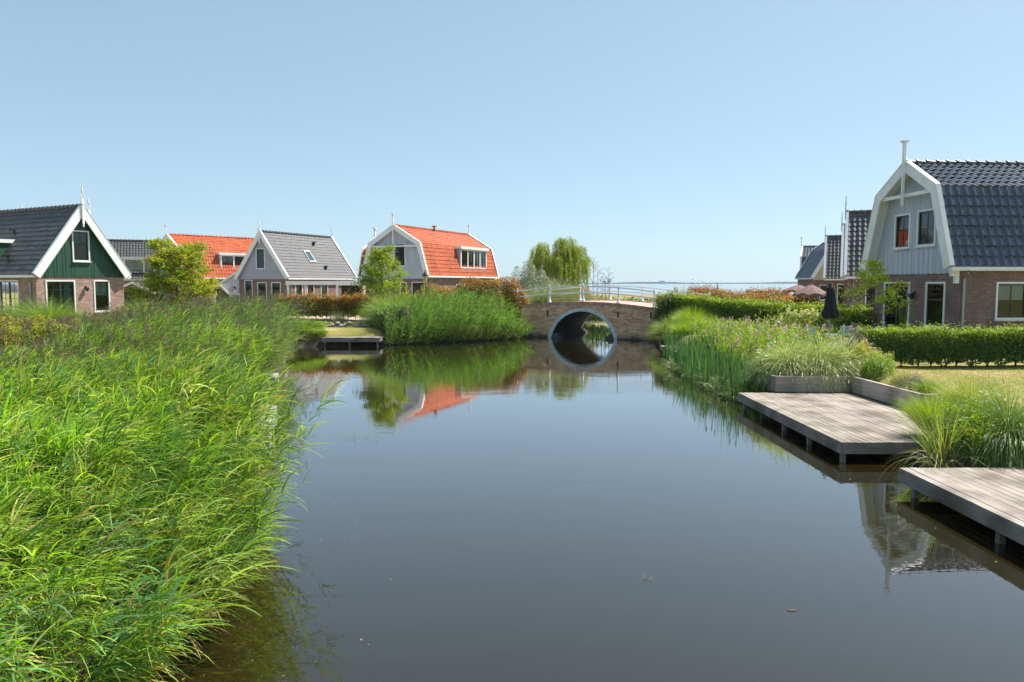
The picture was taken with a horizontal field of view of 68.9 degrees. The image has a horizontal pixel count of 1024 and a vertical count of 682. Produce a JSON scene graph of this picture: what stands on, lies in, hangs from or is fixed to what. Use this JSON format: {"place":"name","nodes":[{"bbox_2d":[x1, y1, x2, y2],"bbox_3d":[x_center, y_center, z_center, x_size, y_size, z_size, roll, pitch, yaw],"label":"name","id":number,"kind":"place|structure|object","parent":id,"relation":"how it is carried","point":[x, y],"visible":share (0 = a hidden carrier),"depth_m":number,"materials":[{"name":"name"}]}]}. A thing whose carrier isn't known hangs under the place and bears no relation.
{"place":"outdoors","nodes":[
{"label":"outdoors","id":0,"kind":"place"},
{"bbox_2d":[271,316,368,321],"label":"path","id":1,"kind":"structure","parent":0,"point":[348,319],"depth_m":53.33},
{"bbox_2d":[0,294,1023,681],"bbox_3d":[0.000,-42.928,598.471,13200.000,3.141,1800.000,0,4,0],"label":"ground","id":2,"kind":"structure","parent":0,"point":[308,340],"depth_m":21.30,"materials":[{"name":"green plant"}]},
{"bbox_2d":[0,288,61,319],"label":"grass clump","id":3,"kind":"object","parent":2,"relation":"on","point":[17,308],"visible":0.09,"depth_m":38.13,"materials":[{"name":"green plant"}]},
{"bbox_2d":[0,306,68,348],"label":"yellow green shrub","id":4,"kind":"object","parent":2,"relation":"on","point":[11,337],"visible":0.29,"depth_m":24.26,"materials":[{"name":"green plant"}]},
{"bbox_2d":[6,290,93,323],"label":"grass clump","id":5,"kind":"object","parent":2,"relation":"on","point":[62,312],"visible":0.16,"depth_m":36.76,"materials":[{"name":"green plant"}]},
{"bbox_2d":[0,186,131,315],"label":"gabled house","id":6,"kind":"structure","parent":2,"relation":"on","point":[68,251],"depth_m":44.05,"materials":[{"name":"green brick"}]},
{"bbox_2d":[0,280,19,313],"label":"window","id":7,"kind":"structure","parent":6,"relation":"in","point":[5,285],"depth_m":43.22,"materials":[{"name":"glass"}]},
{"bbox_2d":[45,280,76,313],"bbox_3d":[-26.150,-2.530,43.186,0.275,1.967,1.707,2,5,28],"label":"door","id":8,"kind":"structure","parent":6,"relation":"in","point":[72,289],"depth_m":43.54,"materials":[{"name":"white paint"}]},
{"bbox_2d":[71,230,91,262],"bbox_3d":[-25.424,-5.572,44.023,0.210,1.865,1.125,2,5,28],"label":"window","id":9,"kind":"structure","parent":6,"relation":"in","point":[80,250],"depth_m":44.11,"materials":[{"name":"white paint"}]},
{"bbox_2d":[93,280,110,312],"bbox_3d":[-24.900,-2.710,45.332,0.220,1.955,1.082,2,5,28],"label":"window","id":10,"kind":"structure","parent":6,"relation":"in","point":[101,287],"depth_m":45.38,"materials":[{"name":"white paint"}]},
{"bbox_2d":[0,306,255,349],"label":"reed bed","id":11,"kind":"object","parent":2,"relation":"on","point":[4,334],"visible":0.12,"depth_m":24.21,"materials":[{"name":"green plant"}]},
{"bbox_2d":[108,294,162,316],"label":"grass clump","id":12,"kind":"object","parent":2,"relation":"on","point":[146,303],"visible":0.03,"depth_m":43.66,"materials":[{"name":"green plant"}]},
{"bbox_2d":[124,282,159,308],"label":"garden shed","id":13,"kind":"structure","parent":2,"relation":"on","point":[126,299],"depth_m":62.16,"materials":[{"name":"wood"}]},
{"bbox_2d":[0,308,307,386],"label":"reed bed","id":14,"kind":"object","parent":2,"relation":"on","point":[76,347],"visible":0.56,"depth_m":20.28,"materials":[{"name":"green plant"}]},
{"bbox_2d":[108,232,202,291],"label":"gabled house","id":15,"kind":"structure","parent":2,"relation":"on","point":[130,252],"depth_m":82.24,"materials":[{"name":"grey tile"}]},
{"bbox_2d":[29,285,318,379],"bbox_3d":[-11.370,-0.492,30.763,9.521,3.749,16.503,0,4,0],"label":"reed bed","id":16,"kind":"object","parent":2,"relation":"on","point":[265,310],"visible":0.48,"depth_m":26.52,"materials":[{"name":"green plant"}]},
{"bbox_2d":[0,339,348,681],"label":"reed bed","id":17,"kind":"object","parent":2,"relation":"on","point":[67,440],"visible":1,"depth_m":8.04,"materials":[{"name":"green plant"}]},
{"bbox_2d":[123,237,225,310],"bbox_3d":[-18.339,-3.000,41.182,5.176,5.442,5.314,0,4,0],"label":"young oak","id":18,"kind":"object","parent":2,"relation":"on","point":[165,254],"visible":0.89,"depth_m":40.07,"materials":[{"name":"green plant"}]},
{"bbox_2d":[154,225,291,300],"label":"gambrel house","id":19,"kind":"structure","parent":2,"relation":"on","point":[226,255],"depth_m":78.90,"materials":[{"name":"tile"}]},
{"bbox_2d":[210,283,239,304],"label":"garden shed","id":20,"kind":"structure","parent":2,"relation":"on","point":[225,288],"depth_m":55.83,"materials":[{"name":"grey wood"}]},
{"bbox_2d":[255,405,276,439],"bbox_3d":[-6.841,2.059,18.167,2.157,0.500,3.158,-1,4,-11],"label":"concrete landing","id":21,"kind":"object","parent":2,"relation":"on","point":[269,422],"depth_m":17.61,"materials":[{"name":"grey concrete"}]},
{"bbox_2d":[219,219,356,306],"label":"gabled house","id":22,"kind":"structure","parent":2,"relation":"on","point":[273,261],"depth_m":71.95,"materials":[{"name":"grey tile"}]},
{"bbox_2d":[255,248,264,269],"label":"window","id":23,"kind":"structure","parent":22,"relation":"in","point":[257,249],"depth_m":70.39,"materials":[{"name":"white paint"}]},
{"bbox_2d":[298,324,315,333],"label":"grass clump","id":24,"kind":"object","parent":2,"relation":"on","point":[306,329],"visible":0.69,"depth_m":43.01,"materials":[{"name":"green plant"}]},
{"bbox_2d":[304,315,328,328],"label":"grass clump","id":25,"kind":"object","parent":2,"relation":"on","point":[318,325],"visible":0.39,"depth_m":44.33,"materials":[{"name":"green plant"}]},
{"bbox_2d":[309,327,329,334],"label":"grass clump","id":26,"kind":"object","parent":2,"relation":"on","point":[319,331],"visible":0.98,"depth_m":43.15,"materials":[{"name":"green plant"}]},
{"bbox_2d":[285,281,366,308],"bbox_3d":[-15.401,-3.775,64.411,6.700,2.820,4.500,0,4,4],"label":"carport","id":27,"kind":"object","parent":2,"relation":"on","point":[345,285],"visible":0.41,"depth_m":62.26,"materials":[{"name":"white paint"}]},
{"bbox_2d":[275,284,384,318],"bbox_3d":[-12.870,-2.851,52.581,7.856,2.662,1.751,0,4,5],"label":"hedge","id":28,"kind":"object","parent":2,"relation":"on","point":[343,303],"visible":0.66,"depth_m":52.13,"materials":[{"name":"green plant"}]},
{"bbox_2d":[327,309,348,325],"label":"grass clump","id":29,"kind":"object","parent":2,"relation":"on","point":[340,319],"visible":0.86,"depth_m":47.75,"materials":[{"name":"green plant"}]},
{"bbox_2d":[321,336,383,345],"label":"timber deck","id":30,"kind":"structure","parent":2,"relation":"on","point":[350,339],"depth_m":42.84,"materials":[{"name":"grey wood"}]},
{"bbox_2d":[346,242,413,301],"bbox_3d":[-8.725,-3.772,50.135,4.302,5.668,4.346,1,5,15],"label":"young tree","id":31,"kind":"object","parent":2,"relation":"on","point":[383,257],"visible":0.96,"depth_m":49.38,"materials":[{"name":"green plant"}]},
{"bbox_2d":[349,286,435,325],"bbox_3d":[-7.423,-2.066,47.165,5.972,3.241,6.036,0,4,0],"label":"grass clump","id":32,"kind":"object","parent":2,"relation":"on","point":[370,312],"visible":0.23,"depth_m":46.58,"materials":[{"name":"green plant"}]},
{"bbox_2d":[373,302,420,341],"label":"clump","id":33,"kind":"object","parent":2,"relation":"on","point":[377,325],"visible":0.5,"depth_m":44.54,"materials":[{"name":"green plant"}]},
{"bbox_2d":[322,336,520,345],"bbox_3d":[-7.778,0.281,44.592,18.800,0.580,2.449,-2,5,-21],"label":"bank edging","id":34,"kind":"object","parent":2,"relation":"on","point":[375,344],"visible":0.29,"depth_m":44.23,"materials":[{"name":"brown wood"}]},
{"bbox_2d":[358,213,498,305],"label":"gambrel house","id":35,"kind":"structure","parent":2,"relation":"on","point":[441,258],"depth_m":66.32,"materials":[{"name":"orange tile"}]},
{"bbox_2d":[394,243,405,266],"bbox_3d":[-9.727,-7.433,64.651,1.245,2.025,0.180,2,5,24],"label":"window","id":36,"kind":"structure","parent":35,"relation":"in","point":[404,265],"depth_m":64.53,"materials":[{"name":"white paint"}]},
{"bbox_2d":[414,281,483,316],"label":"red tipped bush","id":37,"kind":"object","parent":2,"relation":"on","point":[449,289],"visible":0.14,"depth_m":51.18,"materials":[{"name":"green plant"}]},
{"bbox_2d":[373,283,535,344],"bbox_3d":[-3.337,-1.766,46.623,11.042,3.849,5.297,-3,5,-34],"label":"reed bed","id":38,"kind":"object","parent":2,"relation":"on","point":[449,308],"visible":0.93,"depth_m":46.20,"materials":[{"name":"green plant"}]},
{"bbox_2d":[453,276,526,319],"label":"red tipped bush","id":39,"kind":"object","parent":2,"relation":"on","point":[490,284],"visible":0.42,"depth_m":50.70,"materials":[{"name":"green plant"}]},
{"bbox_2d":[494,281,529,317],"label":"red tipped bush","id":40,"kind":"object","parent":2,"relation":"on","point":[515,296],"visible":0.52,"depth_m":50.59,"materials":[{"name":"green plant"}]},
{"bbox_2d":[508,259,547,297],"bbox_3d":[1.316,-4.522,61.889,4.021,4.514,3.992,-3,6,-37],"label":"silver willow","id":41,"kind":"object","parent":2,"relation":"on","point":[524,279],"visible":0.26,"depth_m":61.43,"materials":[{"name":"green plant"}]},
{"bbox_2d":[524,280,572,303],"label":"grass clump","id":42,"kind":"object","parent":2,"relation":"on","point":[538,299],"visible":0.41,"depth_m":55.40,"materials":[{"name":"green plant"}]},
{"bbox_2d":[539,270,563,292],"bbox_3d":[3.223,-4.006,61.036,3.466,3.618,3.249,0,4,0],"label":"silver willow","id":43,"kind":"object","parent":2,"relation":"on","point":[549,282],"visible":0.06,"depth_m":60.64,"materials":[{"name":"green plant"}]},
{"bbox_2d":[526,273,591,301],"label":"grass clump","id":44,"kind":"object","parent":2,"relation":"on","point":[570,295],"visible":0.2,"depth_m":56.85,"materials":[{"name":"green plant"}]},
{"bbox_2d":[527,235,595,294],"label":"weeping willow","id":45,"kind":"object","parent":2,"relation":"on","point":[559,263],"visible":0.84,"depth_m":74.74,"materials":[{"name":"green plant"}]},
{"bbox_2d":[565,284,597,300],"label":"grass clump","id":46,"kind":"object","parent":2,"relation":"on","point":[582,294],"visible":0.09,"depth_m":58.02,"materials":[{"name":"green plant"}]},
{"bbox_2d":[512,283,709,340],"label":"arch bridge","id":47,"kind":"structure","parent":2,"relation":"on","point":[627,319],"depth_m":49.22,"materials":[{"name":"brick"}]},
{"bbox_2d":[586,296,655,321],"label":"bank shrub","id":48,"kind":"object","parent":2,"relation":"on","point":[598,317],"visible":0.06,"depth_m":65.37,"materials":[{"name":"green plant"}]},
{"bbox_2d":[640,312,681,341],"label":"grass clump","id":49,"kind":"object","parent":2,"relation":"on","point":[657,332],"visible":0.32,"depth_m":42.06,"materials":[{"name":"green plant"}]},
{"bbox_2d":[652,287,682,322],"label":"dark leafy shrub","id":50,"kind":"object","parent":2,"relation":"on","point":[662,311],"visible":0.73,"depth_m":45.10,"materials":[{"name":"green plant"}]},
{"bbox_2d":[660,319,703,339],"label":"grass clump","id":51,"kind":"object","parent":2,"relation":"on","point":[675,328],"visible":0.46,"depth_m":39.72,"materials":[{"name":"green plant"}]},
{"bbox_2d":[655,285,710,304],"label":"grass clump","id":52,"kind":"object","parent":2,"relation":"on","point":[682,292],"visible":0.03,"depth_m":50.01,"materials":[{"name":"plant"}]},
{"bbox_2d":[663,303,715,326],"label":"grass clump","id":53,"kind":"object","parent":2,"relation":"on","point":[687,315],"visible":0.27,"depth_m":41.56,"materials":[{"name":"green plant"}]},
{"bbox_2d":[681,311,725,333],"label":"grass clump","id":54,"kind":"object","parent":2,"relation":"on","point":[705,318],"visible":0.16,"depth_m":39.86,"materials":[{"name":"green plant"}]},
{"bbox_2d":[687,266,732,300],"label":"red tipped hedge","id":55,"kind":"object","parent":2,"relation":"on","point":[711,291],"visible":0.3,"depth_m":53.61,"materials":[{"name":"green plant"}]},
{"bbox_2d":[656,354,767,401],"bbox_3d":[7.246,1.260,27.552,2.934,0.685,11.394,0,4,0],"label":"sedge fringe","id":56,"kind":"object","parent":2,"relation":"on","point":[669,364],"visible":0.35,"depth_m":25.54,"materials":[{"name":"green plant"}]},
{"bbox_2d":[661,332,775,395],"bbox_3d":[7.748,1.002,28.771,2.166,2.379,12.345,0,4,0],"label":"herb thicket","id":57,"kind":"object","parent":2,"relation":"on","point":[733,351],"visible":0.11,"depth_m":27.99,"materials":[{"name":"green plant"}]},
{"bbox_2d":[689,315,804,360],"bbox_3d":[10.158,-0.113,32.414,4.264,1.900,8.271,0,4,0],"label":"loosestrife thicket","id":58,"kind":"object","parent":2,"relation":"on","point":[728,329],"visible":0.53,"depth_m":31.52,"materials":[{"name":"green plant"}]},
{"bbox_2d":[727,346,776,392],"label":"dark herbs","id":59,"kind":"object","parent":2,"relation":"on","point":[760,388],"visible":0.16,"depth_m":22.64,"materials":[{"name":"green plant"}]},
{"bbox_2d":[654,288,872,332],"bbox_3d":[12.404,-1.727,39.906,2.009,2.247,15.220,-2,5,-27],"label":"hedge","id":60,"kind":"object","parent":2,"relation":"on","point":[735,308],"visible":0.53,"depth_m":38.87,"materials":[{"name":"green plant"}]},
{"bbox_2d":[745,281,786,295],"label":"red tipped hedge","id":61,"kind":"object","parent":2,"relation":"on","point":[757,289],"visible":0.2,"depth_m":64.62,"materials":[{"name":"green plant"}]},
{"bbox_2d":[719,284,818,308],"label":"red tipped hedge","id":62,"kind":"object","parent":2,"relation":"on","point":[758,295],"visible":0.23,"depth_m":47.25,"materials":[{"name":"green plant"}]},
{"bbox_2d":[716,319,854,371],"bbox_3d":[9.952,0.564,25.848,4.436,2.430,6.285,0,4,0],"label":"loosestrife thicket","id":63,"kind":"object","parent":2,"relation":"on","point":[762,341],"visible":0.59,"depth_m":26.51,"materials":[{"name":"green plant"}]},
{"bbox_2d":[741,332,830,392],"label":"fountain grass","id":64,"kind":"object","parent":2,"relation":"on","point":[769,361],"depth_m":22.55,"materials":[{"name":"green plant"}]},
{"bbox_2d":[783,283,803,292],"bbox_3d":[19.889,-2.679,51.948,1.987,2.665,1.987,0,4,0],"label":"parasol","id":65,"kind":"object","parent":2,"relation":"on","point":[795,288],"visible":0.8,"depth_m":51.43,"materials":[{"name":"pink fabric"}]},
{"bbox_2d":[737,298,855,341],"bbox_3d":[12.137,-0.660,31.198,5.498,2.277,3.141,0,4,0],"label":"hydrangea","id":66,"kind":"object","parent":2,"relation":"on","point":[811,320],"visible":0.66,"depth_m":30.91,"materials":[{"name":"green plant"}]},
{"bbox_2d":[800,237,817,267],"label":"gambrel house","id":67,"kind":"structure","parent":2,"relation":"on","point":[805,251],"depth_m":92.68,"materials":[{"name":"grey brick"}]},
{"bbox_2d":[793,283,825,302],"bbox_3d":[17.581,-2.262,43.956,1.922,2.357,1.922,0,4,0],"label":"parasol","id":68,"kind":"object","parent":2,"relation":"on","point":[810,290],"visible":0.94,"depth_m":43.36,"materials":[{"name":"pink fabric"}]},
{"bbox_2d":[795,242,825,304],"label":"gambrel house","id":69,"kind":"structure","parent":2,"relation":"on","point":[811,270],"depth_m":85.31,"materials":[{"name":"grey tile"}]},
{"bbox_2d":[774,331,866,393],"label":"fountain grass","id":70,"kind":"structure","parent":2,"relation":"on","point":[826,368],"depth_m":22.17,"materials":[{"name":"green plant"}]},
{"bbox_2d":[821,283,839,340],"bbox_3d":[11.704,-0.775,27.537,0.628,2.728,0.628,0,4,0],"label":"parasol","id":71,"kind":"object","parent":2,"relation":"on","point":[830,310],"visible":0.94,"depth_m":27.34,"materials":[{"name":"fabric"}]},
{"bbox_2d":[737,393,926,461],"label":"timber deck","id":72,"kind":"structure","parent":2,"relation":"on","point":[842,424],"depth_m":17.52,"materials":[{"name":"grey wood"}]},
{"bbox_2d":[762,373,943,409],"bbox_3d":[9.591,1.357,20.630,1.931,0.460,6.591,-3,5,-31],"label":"timber planter","id":73,"kind":"object","parent":72,"relation":"on","point":[886,393],"visible":0.59,"depth_m":21.79,"materials":[{"name":"grey wood"}]},
{"bbox_2d":[895,372,933,390],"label":"lavender","id":74,"kind":"object","parent":73,"relation":"on","point":[916,378],"visible":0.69,"depth_m":19.40,"materials":[{"name":"green plant"}]},
{"bbox_2d":[823,226,843,305],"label":"gabled house","id":75,"kind":"structure","parent":2,"relation":"on","point":[832,261],"depth_m":74.83,"materials":[{"name":"grey tile"}]},
{"bbox_2d":[840,212,847,305],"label":"gabled house","id":76,"kind":"structure","parent":2,"relation":"on","point":[842,258],"depth_m":59.75,"materials":[{"name":"white wood"}]},
{"bbox_2d":[809,334,889,384],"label":"fountain grass","id":77,"kind":"object","parent":2,"relation":"on","point":[849,349],"depth_m":22.44,"materials":[{"name":"green plant"}]},
{"bbox_2d":[837,324,876,354],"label":"purple leaved shrub","id":78,"kind":"object","parent":2,"relation":"on","point":[862,339],"visible":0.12,"depth_m":23.58,"materials":[{"name":"green plant"}]},
{"bbox_2d":[844,196,874,318],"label":"gabled house","id":79,"kind":"structure","parent":2,"relation":"on","point":[856,225],"depth_m":49.12,"materials":[{"name":"grey tile"}]},
{"bbox_2d":[851,338,883,363],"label":"yellow flowering shrub","id":80,"kind":"object","parent":2,"relation":"on","point":[863,349],"visible":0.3,"depth_m":22.65,"materials":[{"name":"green plant"}]},
{"bbox_2d":[856,351,895,377],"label":"round shrub","id":81,"kind":"object","parent":2,"relation":"on","point":[879,365],"visible":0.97,"depth_m":21.65,"materials":[{"name":"green plant"}]},
{"bbox_2d":[835,256,917,326],"bbox_3d":[14.207,-1.371,29.594,2.808,3.978,2.946,-4,6,-41],"label":"young tree","id":82,"kind":"object","parent":2,"relation":"on","point":[874,280],"visible":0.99,"depth_m":29.27,"materials":[{"name":"green plant"}]},
{"bbox_2d":[874,351,898,371],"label":"feathery herb","id":83,"kind":"object","parent":2,"relation":"on","point":[886,354],"visible":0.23,"depth_m":22.78,"materials":[{"name":"green plant"}]},
{"bbox_2d":[879,368,926,384],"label":"grass clump","id":84,"kind":"object","parent":2,"relation":"on","point":[902,376],"visible":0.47,"depth_m":20.43,"materials":[{"name":"green plant"}]},
{"bbox_2d":[897,451,939,467],"bbox_3d":[7.875,2.574,14.319,0.140,0.664,2.231,0,4,6],"label":"bank edging","id":85,"kind":"object","parent":2,"relation":"on","point":[912,460],"visible":0.12,"depth_m":14.77,"materials":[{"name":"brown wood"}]},
{"bbox_2d":[900,373,947,392],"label":"grass clump","id":86,"kind":"object","parent":2,"relation":"on","point":[921,386],"visible":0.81,"depth_m":18.86,"materials":[{"name":"green plant"}]},
{"bbox_2d":[878,427,993,488],"bbox_3d":[7.674,2.143,13.570,2.302,1.407,2.024,-1,5,-17],"label":"sedge clump","id":87,"kind":"object","parent":2,"relation":"on","point":[937,464],"visible":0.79,"depth_m":13.44,"materials":[{"name":"green plant"}]},
{"bbox_2d":[855,320,1023,366],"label":"hedge","id":88,"kind":"object","parent":2,"relation":"on","point":[985,345],"visible":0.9,"depth_m":24.04,"materials":[{"name":"green plant"}]},
{"bbox_2d":[860,140,1023,351],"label":"gambrel house","id":89,"kind":"structure","parent":2,"relation":"on","point":[945,239],"depth_m":28.86,"materials":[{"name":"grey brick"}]},
{"bbox_2d":[882,282,910,329],"bbox_3d":[16.535,-1.528,31.924,0.275,1.999,1.862,0,4,-5],"label":"door","id":90,"kind":"structure","parent":89,"relation":"in","point":[884,323],"depth_m":31.90,"materials":[{"name":"white paint"}]},
{"bbox_2d":[891,213,910,250],"bbox_3d":[16.404,-4.581,31.385,0.180,1.502,1.170,0,4,-5],"label":"window","id":91,"kind":"structure","parent":89,"relation":"in","point":[896,224],"depth_m":31.53,"materials":[{"name":"white paint"}]},
{"bbox_2d":[914,208,935,247],"bbox_3d":[16.533,-4.496,29.788,0.180,1.512,1.276,0,4,-5],"label":"window","id":92,"kind":"structure","parent":89,"relation":"in","point":[919,213],"depth_m":30.06,"materials":[{"name":"white paint"}]},
{"bbox_2d":[921,282,945,329],"bbox_3d":[16.631,-1.402,29.371,0.180,1.849,1.276,0,4,-5],"label":"window","id":93,"kind":"structure","parent":89,"relation":"in","point":[927,285],"depth_m":29.70,"materials":[{"name":"white paint"}]},
{"bbox_2d":[993,282,1023,320],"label":"window","id":94,"kind":"structure","parent":89,"relation":"in","point":[1005,291],"depth_m":28.20,"materials":[{"name":"white paint"}]},
{"bbox_2d":[868,365,1023,411],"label":"lawn grass","id":95,"kind":"structure","parent":2,"relation":"on","point":[963,373],"depth_m":21.92,"materials":[{"name":"green plant"}]},
{"bbox_2d":[917,445,974,467],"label":"withered undergrowth","id":96,"kind":"object","parent":2,"relation":"on","point":[955,464],"visible":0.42,"depth_m":13.54,"materials":[{"name":"green plant"}]},
{"bbox_2d":[885,398,1015,462],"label":"tall grass","id":97,"kind":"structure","parent":2,"relation":"on","point":[939,433],"depth_m":13.73,"materials":[{"name":"green plant"}]},
{"bbox_2d":[898,467,1023,544],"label":"timber deck","id":98,"kind":"structure","parent":2,"relation":"on","point":[992,498],"depth_m":11.55,"materials":[{"name":"grey wood"}]},
{"bbox_2d":[932,392,997,461],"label":"bright herbs","id":99,"kind":"object","parent":2,"relation":"on","point":[975,421],"visible":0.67,"depth_m":13.64,"materials":[{"name":"green plant"}]},
{"bbox_2d":[918,377,1023,469],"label":"fountain grass","id":100,"kind":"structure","parent":2,"relation":"on","point":[1010,444],"depth_m":13.44,"materials":[{"name":"green plant"}]},
{"bbox_2d":[922,370,1023,411],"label":"grass clump","id":101,"kind":"object","parent":2,"relation":"on","point":[965,390],"visible":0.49,"depth_m":15.97,"materials":[{"name":"green plant"}]},
{"bbox_2d":[0,0,1023,282],"label":"sky","id":102,"kind":"structure","parent":0,"point":[671,140],"materials":[{"name":"blue"}]},
{"bbox_2d":[67,320,1023,681],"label":"canal water","id":103,"kind":"structure","parent":0,"point":[567,496],"depth_m":10.29,"materials":[{"name":"black liquid"}]},
{"bbox_2d":[659,324,724,367],"bbox_3d":[7.606,0.109,32.696,2.165,2.156,7.147,0,4,0],"label":"cattail bed","id":104,"kind":"object","parent":103,"relation":"in","point":[670,350],"visible":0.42,"depth_m":32.70,"materials":[{"name":"green plant"}]},
{"bbox_2d":[670,330,766,401],"bbox_3d":[7.192,0.717,26.582,2.263,1.883,8.525,0,4,0],"label":"cattail bed","id":105,"kind":"object","parent":103,"relation":"in","point":[708,366],"visible":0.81,"depth_m":25.78,"materials":[{"name":"green plant"}]},
{"bbox_2d":[497,284,797,294],"bbox_3d":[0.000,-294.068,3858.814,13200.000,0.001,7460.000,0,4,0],"label":"lake water","id":106,"kind":"structure","parent":0,"point":[743,287],"depth_m":657.64,"materials":[{"name":"blue liquid"}]},
{"bbox_2d":[494,282,797,283],"bbox_3d":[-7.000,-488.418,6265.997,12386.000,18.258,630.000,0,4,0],"label":"wood","id":107,"kind":"object","parent":106,"relation":"on","point":[691,283],"visible":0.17,"depth_m":5980.52,"materials":[{"name":"wood"}]},
{"bbox_2d":[888,388,968,430],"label":"tall grass","id":108,"kind":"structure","parent":0,"point":[922,408],"depth_m":15.44,"materials":[{"name":"green plant"}]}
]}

